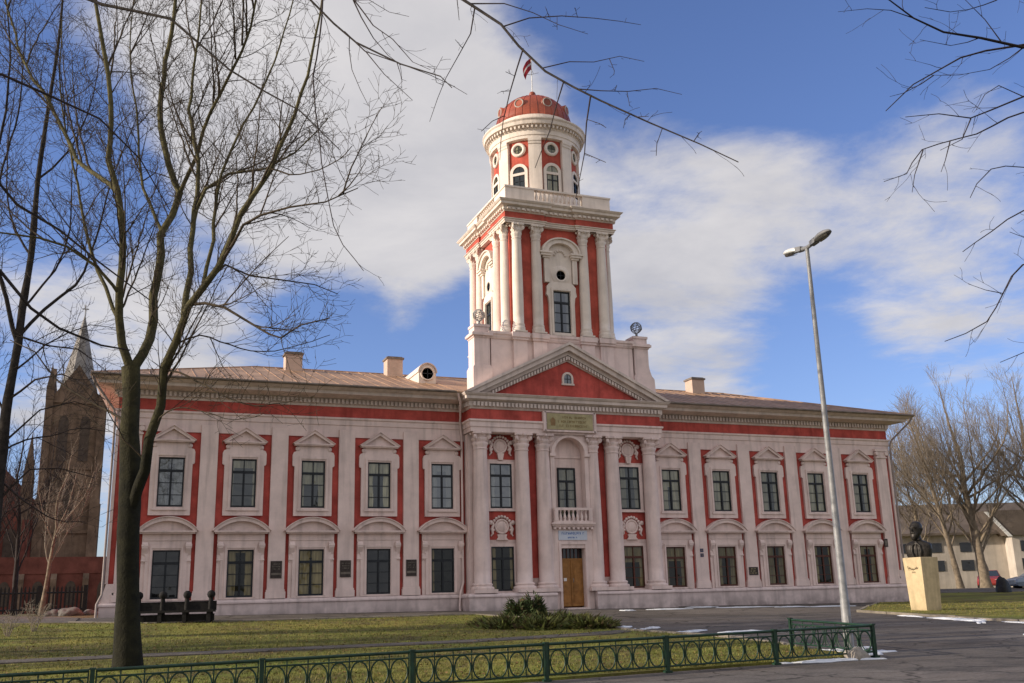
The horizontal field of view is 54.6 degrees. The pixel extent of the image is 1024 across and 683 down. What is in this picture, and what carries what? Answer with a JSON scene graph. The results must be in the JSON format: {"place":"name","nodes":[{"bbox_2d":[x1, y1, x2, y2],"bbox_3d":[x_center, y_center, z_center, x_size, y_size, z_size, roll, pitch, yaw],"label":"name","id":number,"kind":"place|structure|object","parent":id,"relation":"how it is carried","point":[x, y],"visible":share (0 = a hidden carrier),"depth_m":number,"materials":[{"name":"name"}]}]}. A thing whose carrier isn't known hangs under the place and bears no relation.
{"place":"outdoors","nodes":[
{"label":"outdoors","id":0,"kind":"place"},
{"bbox_2d":[0,616,79,622],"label":"pavement","id":1,"kind":"structure","parent":0,"point":[51,619],"depth_m":37.05,"materials":[{"name":"grey concrete"}]},
{"bbox_2d":[0,614,97,617],"bbox_3d":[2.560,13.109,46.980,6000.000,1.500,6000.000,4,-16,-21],"label":"ground","id":2,"kind":"structure","parent":0,"point":[88,616],"depth_m":45.64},
{"bbox_2d":[0,415,70,542],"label":"park tree","id":3,"kind":"object","parent":2,"relation":"on","point":[11,501],"visible":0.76,"depth_m":57.86,"materials":[{"name":"brown plant"}]},
{"bbox_2d":[0,585,87,614],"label":"iron fence","id":4,"kind":"object","parent":2,"relation":"on","point":[39,592],"visible":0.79,"depth_m":57.85,"materials":[{"name":"black metal"}]},
{"bbox_2d":[2,408,89,615],"bbox_3d":[-30.523,10.344,61.188,7.789,12.905,5.556,-1,-15,-1],"label":"park tree","id":5,"kind":"object","parent":2,"relation":"on","point":[17,536],"visible":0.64,"depth_m":60.79,"materials":[{"name":"brown plant"}]},
{"bbox_2d":[44,609,57,615],"bbox_3d":[-21.678,12.822,46.865,0.824,0.346,0.610,4,-16,-21],"label":"field stone","id":6,"kind":"object","parent":2,"relation":"on","point":[53,612],"visible":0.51,"depth_m":46.65,"materials":[{"name":"grey stone"}]},
{"bbox_2d":[0,306,106,614],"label":"brick church","id":7,"kind":"structure","parent":2,"relation":"on","point":[76,562],"depth_m":116.67,"materials":[{"name":"brick"}]},
{"bbox_2d":[0,582,8,606],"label":"window","id":8,"kind":"structure","parent":7,"relation":"in","point":[3,584],"depth_m":106.84,"materials":[{"name":"grey glass"}]},
{"bbox_2d":[1,529,15,556],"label":"window","id":9,"kind":"structure","parent":7,"relation":"in","point":[6,548],"depth_m":113.34,"materials":[{"name":"black glass"}]},
{"bbox_2d":[30,582,41,605],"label":"window","id":10,"kind":"structure","parent":7,"relation":"in","point":[36,584],"depth_m":107.97,"materials":[{"name":"grey glass"}]},
{"bbox_2d":[55,415,68,460],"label":"window","id":11,"kind":"structure","parent":7,"relation":"in","point":[61,436],"depth_m":118.67,"materials":[{"name":"black glass"}]},
{"bbox_2d":[61,480,73,520],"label":"window","id":12,"kind":"structure","parent":7,"relation":"in","point":[64,506],"depth_m":117.17,"materials":[{"name":"glass"}]},
{"bbox_2d":[63,581,75,604],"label":"window","id":13,"kind":"structure","parent":7,"relation":"in","point":[70,583],"depth_m":109.14,"materials":[{"name":"grey glass"}]},
{"bbox_2d":[77,416,89,460],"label":"window","id":14,"kind":"structure","parent":7,"relation":"in","point":[83,438],"depth_m":119.45,"materials":[{"name":"black glass"}]},
{"bbox_2d":[96,581,105,603],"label":"window","id":15,"kind":"structure","parent":7,"relation":"in","point":[99,585],"depth_m":110.21,"materials":[{"name":"white glass"}]},
{"bbox_2d":[31,433,104,614],"bbox_3d":[-24.611,9.929,54.684,3.812,10.145,3.856,4,-16,-21],"label":"park tree","id":16,"kind":"object","parent":2,"relation":"on","point":[49,565],"visible":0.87,"depth_m":54.53,"materials":[{"name":"beige plant"}]},
{"bbox_2d":[58,607,83,615],"bbox_3d":[-20.799,12.753,46.825,1.179,0.440,0.816,4,-16,-21],"label":"field stone","id":17,"kind":"object","parent":2,"relation":"on","point":[73,611],"visible":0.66,"depth_m":46.58,"materials":[{"name":"stone"}]},
{"bbox_2d":[83,609,97,614],"bbox_3d":[-20.070,12.912,47.287,0.757,0.310,0.562,4,-16,-21],"label":"field stone","id":18,"kind":"object","parent":2,"relation":"on","point":[89,612],"visible":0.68,"depth_m":47.08,"materials":[{"name":"grey stone"}]},
{"bbox_2d":[0,0,743,350],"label":"overhanging tree","id":19,"kind":"object","parent":2,"relation":"on","point":[2,274],"visible":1,"depth_m":11.77,"materials":[{"name":"brown plant"}]},
{"bbox_2d":[91,91,914,617],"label":"academy building","id":20,"kind":"structure","parent":2,"relation":"on","point":[481,485],"depth_m":47.66,"materials":[{"name":"paint"}]},
{"bbox_2d":[150,550,179,598],"bbox_3d":[-14.362,9.650,41.071,1.090,1.970,0.080,4,-16,-21],"label":"window","id":21,"kind":"structure","parent":20,"relation":"in","point":[165,563],"depth_m":41.08,"materials":[{"name":"glass"}]},
{"bbox_2d":[156,457,184,506],"bbox_3d":[-14.460,5.954,42.032,1.050,2.090,0.080,4,-16,-21],"label":"window","id":22,"kind":"structure","parent":20,"relation":"in","point":[170,485],"depth_m":42.03,"materials":[{"name":"glass"}]},
{"bbox_2d":[226,550,253,597],"bbox_3d":[-11.566,9.853,42.139,1.090,1.970,0.080,4,-16,-21],"label":"window","id":23,"kind":"structure","parent":20,"relation":"in","point":[239,579],"depth_m":42.15,"materials":[{"name":"glass"}]},
{"bbox_2d":[230,459,256,506],"bbox_3d":[-11.664,6.157,43.099,1.050,2.090,0.080,4,-16,-21],"label":"window","id":24,"kind":"structure","parent":20,"relation":"in","point":[243,480],"depth_m":43.12,"materials":[{"name":"glass"}]},
{"bbox_2d":[270,561,281,577],"bbox_3d":[-10.126,9.794,42.593,0.480,0.720,0.061,4,-16,-21],"label":"wall plaque","id":25,"kind":"object","parent":20,"relation":"attached to","point":[275,569],"depth_m":42.58,"materials":[{"name":"grey metal"}]},
{"bbox_2d":[298,549,323,595],"bbox_3d":[-8.770,10.057,43.207,1.090,1.970,0.080,4,-16,-21],"label":"window","id":26,"kind":"structure","parent":20,"relation":"in","point":[310,570],"depth_m":43.21,"materials":[{"name":"glass"}]},
{"bbox_2d":[301,461,324,507],"bbox_3d":[-8.868,6.361,44.167,1.050,2.090,0.080,4,-16,-21],"label":"window","id":27,"kind":"structure","parent":20,"relation":"in","point":[313,472],"depth_m":44.17,"materials":[{"name":"glass"}]},
{"bbox_2d":[340,560,350,576],"bbox_3d":[-7.330,9.997,43.661,0.480,0.720,0.061,4,-16,-21],"label":"wall plaque","id":28,"kind":"object","parent":20,"relation":"attached to","point":[345,568],"depth_m":43.65,"materials":[{"name":"grey metal"}]},
{"bbox_2d":[366,549,389,593],"bbox_3d":[-5.974,10.260,44.274,1.090,1.970,0.080,4,-16,-21],"label":"window","id":29,"kind":"structure","parent":20,"relation":"in","point":[378,560],"depth_m":44.28,"materials":[{"name":"glass"}]},
{"bbox_2d":[368,462,389,507],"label":"window","id":30,"kind":"structure","parent":20,"relation":"in","point":[378,473],"depth_m":45.25,"materials":[{"name":"glass"}]},
{"bbox_2d":[406,560,416,575],"bbox_3d":[-4.534,10.200,44.728,0.480,0.720,0.061,4,-16,-21],"label":"wall plaque","id":31,"kind":"object","parent":20,"relation":"attached to","point":[411,567],"depth_m":44.71,"materials":[{"name":"grey metal"}]},
{"bbox_2d":[431,464,452,508],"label":"window","id":32,"kind":"structure","parent":20,"relation":"in","point":[442,474],"depth_m":46.32,"materials":[{"name":"glass"}]},
{"bbox_2d":[432,548,453,592],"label":"window","id":33,"kind":"structure","parent":20,"relation":"in","point":[442,558],"depth_m":45.36,"materials":[{"name":"glass"}]},
{"bbox_2d":[473,309,484,323],"bbox_3d":[-1.618,-1.175,48.478,0.607,0.866,0.628,4,-16,-21],"label":"armillary globe","id":34,"kind":"object","parent":20,"relation":"on","point":[482,314],"visible":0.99,"depth_m":48.38,"materials":[{"name":"metal"}]},
{"bbox_2d":[490,463,512,507],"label":"window","id":35,"kind":"structure","parent":20,"relation":"in","point":[500,474],"depth_m":46.71,"materials":[{"name":"glass"}]},
{"bbox_2d":[491,547,514,590],"bbox_3d":[-0.426,10.481,45.748,1.120,2.000,0.080,4,-16,-21],"label":"window","id":36,"kind":"structure","parent":20,"relation":"in","point":[502,558],"depth_m":45.76,"materials":[{"name":"glass"}]},
{"bbox_2d":[523,59,532,90],"bbox_3d":[0.896,-15.137,56.061,0.544,2.310,0.154,2,-15,-15],"label":"flagpole","id":37,"kind":"object","parent":20,"relation":"on","point":[526,68],"visible":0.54,"depth_m":56.10,"materials":[{"name":"white paint"}]},
{"bbox_2d":[557,468,576,516],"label":"window","id":38,"kind":"structure","parent":20,"relation":"in","point":[565,476],"depth_m":47.89,"materials":[{"name":"glass"}]},
{"bbox_2d":[547,413,592,430],"bbox_3d":[2.814,3.897,48.069,2.420,0.780,0.048,4,-16,-21],"label":"inscription plaque","id":39,"kind":"object","parent":20,"relation":"attached to","point":[558,421],"visible":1,"depth_m":48.05,"materials":[{"name":"beige stone"}]},
{"bbox_2d":[558,531,586,539],"bbox_3d":[2.876,9.164,46.904,1.480,0.440,0.045,4,-16,-21],"label":"door sign","id":40,"kind":"object","parent":20,"relation":"attached to","point":[572,535],"visible":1,"depth_m":46.88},
{"bbox_2d":[562,548,583,605],"bbox_3d":[2.809,11.095,46.712,1.200,2.650,0.204,4,-16,-21],"label":"door","id":41,"kind":"structure","parent":20,"relation":"in","point":[572,565],"depth_m":46.72,"materials":[{"name":"brown wood"}]},
{"bbox_2d":[619,467,640,508],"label":"window","id":42,"kind":"structure","parent":20,"relation":"in","point":[629,476],"depth_m":49.14,"materials":[{"name":"glass"}]},
{"bbox_2d":[624,546,644,587],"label":"window","id":43,"kind":"structure","parent":20,"relation":"in","point":[634,556],"depth_m":48.20,"materials":[{"name":"glass"}]},
{"bbox_2d":[630,322,641,335],"bbox_3d":[6.454,-0.588,51.561,0.607,0.866,0.628,4,-16,-21],"label":"armillary globe","id":44,"kind":"object","parent":20,"relation":"on","point":[638,330],"visible":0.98,"depth_m":51.50,"materials":[{"name":"silver metal"}]},
{"bbox_2d":[662,470,681,510],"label":"window","id":45,"kind":"structure","parent":20,"relation":"in","point":[670,478],"depth_m":50.67,"materials":[{"name":"glass"}]},
{"bbox_2d":[666,547,686,586],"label":"window","id":46,"kind":"structure","parent":20,"relation":"in","point":[676,566],"depth_m":49.71,"materials":[{"name":"glass"}]},
{"bbox_2d":[712,471,731,510],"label":"window","id":47,"kind":"structure","parent":20,"relation":"in","point":[721,485],"depth_m":51.74,"materials":[{"name":"glass"}]},
{"bbox_2d":[718,546,737,585],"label":"window","id":48,"kind":"structure","parent":20,"relation":"in","point":[726,555],"depth_m":50.78,"materials":[{"name":"glass"}]},
{"bbox_2d":[749,567,758,574],"bbox_3d":[12.454,11.826,51.125,0.540,0.400,0.035,4,-16,-21],"label":"wall plaque","id":49,"kind":"object","parent":20,"relation":"attached to","point":[753,570],"depth_m":51.11,"materials":[{"name":"brown metal"}]},
{"bbox_2d":[761,472,779,511],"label":"window","id":50,"kind":"structure","parent":20,"relation":"in","point":[769,485],"depth_m":52.81,"materials":[{"name":"glass"}]},
{"bbox_2d":[767,546,786,584],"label":"window","id":51,"kind":"structure","parent":20,"relation":"in","point":[776,559],"depth_m":51.84,"materials":[{"name":"glass"}]},
{"bbox_2d":[807,473,825,511],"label":"window","id":52,"kind":"structure","parent":20,"relation":"in","point":[815,480],"depth_m":53.88,"materials":[{"name":"glass"}]},
{"bbox_2d":[814,546,833,583],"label":"window","id":53,"kind":"structure","parent":20,"relation":"in","point":[822,553],"depth_m":52.92,"materials":[{"name":"grey glass"}]},
{"bbox_2d":[852,474,870,511],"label":"window","id":54,"kind":"structure","parent":20,"relation":"in","point":[860,485],"depth_m":54.96,"materials":[{"name":"glass"}]},
{"bbox_2d":[860,546,878,582],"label":"window","id":55,"kind":"structure","parent":20,"relation":"in","point":[869,568],"depth_m":53.99,"materials":[{"name":"glass"}]},
{"bbox_2d":[884,539,887,546],"bbox_3d":[20.583,11.080,54.592,0.240,0.430,0.034,4,-16,-21],"label":"number plate","id":56,"kind":"object","parent":20,"relation":"attached to","point":[885,542],"visible":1,"depth_m":54.57,"materials":[{"name":"brown metal"}]},
{"bbox_2d":[886,426,920,535],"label":"park tree","id":57,"kind":"object","parent":2,"relation":"on","point":[898,479],"visible":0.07,"depth_m":78.86,"materials":[{"name":"beige plant"}]},
{"bbox_2d":[886,411,965,541],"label":"park tree","id":58,"kind":"object","parent":2,"relation":"on","point":[913,512],"visible":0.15,"depth_m":78.46,"materials":[{"name":"beige plant"}]},
{"bbox_2d":[839,0,1023,371],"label":"overhanging tree","id":59,"kind":"object","parent":2,"relation":"on","point":[1011,45],"visible":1,"depth_m":11.79,"materials":[{"name":"brown plant"}]},
{"bbox_2d":[885,386,989,587],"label":"park tree","id":60,"kind":"object","parent":2,"relation":"on","point":[938,512],"visible":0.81,"depth_m":72.36,"materials":[{"name":"beige plant"}]},
{"bbox_2d":[884,362,1023,587],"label":"park tree","id":61,"kind":"object","parent":2,"relation":"on","point":[970,511],"visible":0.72,"depth_m":73.26,"materials":[{"name":"beige plant"}]},
{"bbox_2d":[897,502,1023,588],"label":"white house","id":62,"kind":"structure","parent":2,"relation":"on","point":[1003,553],"depth_m":86.96,"materials":[{"name":"paint"}]},
{"bbox_2d":[930,543,941,552],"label":"window","id":63,"kind":"structure","parent":62,"relation":"in","point":[936,547],"depth_m":87.22,"materials":[{"name":"grey glass"}]},
{"bbox_2d":[938,561,945,570],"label":"window","id":64,"kind":"structure","parent":62,"relation":"in","point":[941,565],"depth_m":86.82,"materials":[{"name":"grey glass"}]},
{"bbox_2d":[959,542,971,551],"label":"window","id":65,"kind":"structure","parent":62,"relation":"in","point":[964,547],"depth_m":87.22,"materials":[{"name":"grey glass"}]},
{"bbox_2d":[961,560,974,570],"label":"window","id":66,"kind":"structure","parent":62,"relation":"in","point":[967,565],"depth_m":86.84,"materials":[{"name":"grey glass"}]},
{"bbox_2d":[1020,540,1023,550],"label":"window","id":67,"kind":"structure","parent":62,"relation":"in","point":[1021,541],"depth_m":85.89,"materials":[{"name":"grey glass"}]},
{"bbox_2d":[927,363,1023,511],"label":"park tree","id":68,"kind":"object","parent":2,"relation":"on","point":[992,424],"visible":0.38,"depth_m":77.16,"materials":[{"name":"beige plant"}]},
{"bbox_2d":[977,570,1000,587],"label":"parked car","id":69,"kind":"object","parent":2,"relation":"on","point":[994,575],"visible":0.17,"depth_m":76.30,"materials":[{"name":"red paint"}]},
{"bbox_2d":[1007,573,1023,587],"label":"parked car","id":70,"kind":"object","parent":2,"relation":"on","point":[1016,582],"visible":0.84,"depth_m":70.07,"materials":[{"name":"silver paint"}]},
{"bbox_2d":[0,630,631,663],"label":"path","id":71,"kind":"structure","parent":0,"point":[101,657],"depth_m":25.06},
{"bbox_2d":[0,600,1023,682],"bbox_3d":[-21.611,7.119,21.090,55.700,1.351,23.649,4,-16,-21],"label":"lawn","id":72,"kind":"structure","parent":0,"point":[361,667],"depth_m":25.03,"materials":[{"name":"green plant"}]},
{"bbox_2d":[0,609,25,636],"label":"bare bush","id":73,"kind":"object","parent":72,"relation":"on","point":[8,628],"visible":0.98,"depth_m":29.69,"materials":[{"name":"brown plant"}]},
{"bbox_2d":[19,599,56,631],"bbox_3d":[-15.116,8.698,31.448,0.998,1.101,1.114,0,-15,-4],"label":"bare bush","id":74,"kind":"object","parent":72,"relation":"on","point":[39,620],"visible":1,"depth_m":31.38,"materials":[{"name":"brown plant"}]},
{"bbox_2d":[0,0,155,549],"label":"linden tree","id":75,"kind":"object","parent":72,"relation":"on","point":[9,395],"visible":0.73,"depth_m":27.87,"materials":[{"name":"brown plant"}]},
{"bbox_2d":[140,590,216,622],"bbox_3d":[-12.032,9.496,35.283,2.900,1.210,0.630,0,-15,-7],"label":"park bench","id":76,"kind":"object","parent":72,"relation":"on","point":[162,607],"visible":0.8,"depth_m":35.32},
{"bbox_2d":[0,0,416,667],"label":"linden tree","id":77,"kind":"object","parent":72,"relation":"on","point":[134,476],"visible":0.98,"depth_m":23.12,"materials":[{"name":"brown plant"}]},
{"bbox_2d":[0,615,841,682],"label":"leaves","id":78,"kind":"object","parent":72,"relation":"on","point":[369,651],"visible":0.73,"depth_m":24.62,"materials":[{"name":"brown plant"}]},
{"bbox_2d":[0,618,879,682],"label":"ring fence","id":79,"kind":"object","parent":72,"relation":"on","point":[546,664],"visible":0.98,"depth_m":18.59,"materials":[{"name":"green metal"}]},
{"bbox_2d":[501,590,548,615],"bbox_3d":[0.525,10.260,38.584,1.666,1.203,1.763,-9,-16,25],"label":"juniper shrub","id":80,"kind":"object","parent":72,"relation":"on","point":[527,605],"visible":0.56,"depth_m":38.24,"materials":[{"name":"green plant"}]},
{"bbox_2d":[465,608,621,629],"bbox_3d":[0.921,8.999,31.968,4.978,0.793,3.441,0,-15,-6],"label":"juniper shrub","id":81,"kind":"object","parent":72,"relation":"on","point":[560,619],"visible":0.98,"depth_m":31.21,"materials":[{"name":"green plant"}]},
{"bbox_2d":[844,647,870,659],"bbox_3d":[7.461,6.755,21.454,0.555,0.292,0.451,4,-16,-21],"label":"boulder","id":82,"kind":"object","parent":72,"relation":"on","point":[859,653],"visible":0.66,"depth_m":21.31,"materials":[{"name":"stone"}]},
{"bbox_2d":[0,0,1023,556],"label":"sky","id":83,"kind":"structure","parent":0,"point":[780,89],"materials":[{"name":"blue"}]},
{"bbox_2d":[77,602,1023,682],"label":"driveway","id":84,"kind":"structure","parent":0,"point":[930,650],"depth_m":25.18,"materials":[{"name":"grey asphalt"}]},
{"bbox_2d":[68,614,800,646],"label":"kerb","id":85,"kind":"structure","parent":84,"relation":"on","point":[723,636],"depth_m":35.20,"materials":[{"name":"concrete"}]},
{"bbox_2d":[783,229,853,650],"bbox_3d":[7.578,2.365,23.834,0.310,10.243,1.965,3,-15,-18],"label":"street lamp","id":86,"kind":"object","parent":84,"relation":"on","point":[820,236],"visible":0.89,"depth_m":23.72,"materials":[{"name":"metal"}]},
{"bbox_2d":[619,605,1023,663],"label":"snow","id":87,"kind":"structure","parent":84,"relation":"on","point":[977,621],"depth_m":31.63,"materials":[{"name":"white snow"}]},
{"bbox_2d":[856,601,1023,621],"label":"kerb","id":88,"kind":"structure","parent":84,"relation":"on","point":[929,615],"depth_m":36.08,"materials":[{"name":"concrete"}]},
{"bbox_2d":[862,592,1023,618],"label":"verge","id":89,"kind":"structure","parent":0,"point":[1011,597],"depth_m":44.83,"materials":[{"name":"green plant"}]},
{"bbox_2d":[903,557,941,610],"bbox_3d":[16.712,9.932,40.302,0.944,2.270,0.940,5,-16,-25],"label":"pedestal","id":90,"kind":"object","parent":89,"relation":"on","point":[922,579],"visible":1,"depth_m":40.02,"materials":[{"name":"stone"}]},
{"bbox_2d":[905,521,931,557],"bbox_3d":[16.633,8.124,40.733,1.062,1.462,0.681,-14,-19,39],"label":"bronze bust","id":91,"kind":"object","parent":90,"relation":"on","point":[917,546],"visible":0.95,"depth_m":40.55,"materials":[{"name":"black metal"}]},
{"bbox_2d":[995,576,1011,592],"bbox_3d":[31.616,15.735,63.950,1.004,1.199,0.844,4,-16,-21],"label":"boulder","id":92,"kind":"object","parent":89,"relation":"on","point":[1003,585],"visible":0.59,"depth_m":63.69,"materials":[{"name":"stone"}]},
{"bbox_2d":[940,587,1023,592],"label":"road","id":93,"kind":"structure","parent":0,"point":[964,590],"depth_m":66.95,"materials":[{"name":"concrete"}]}
]}

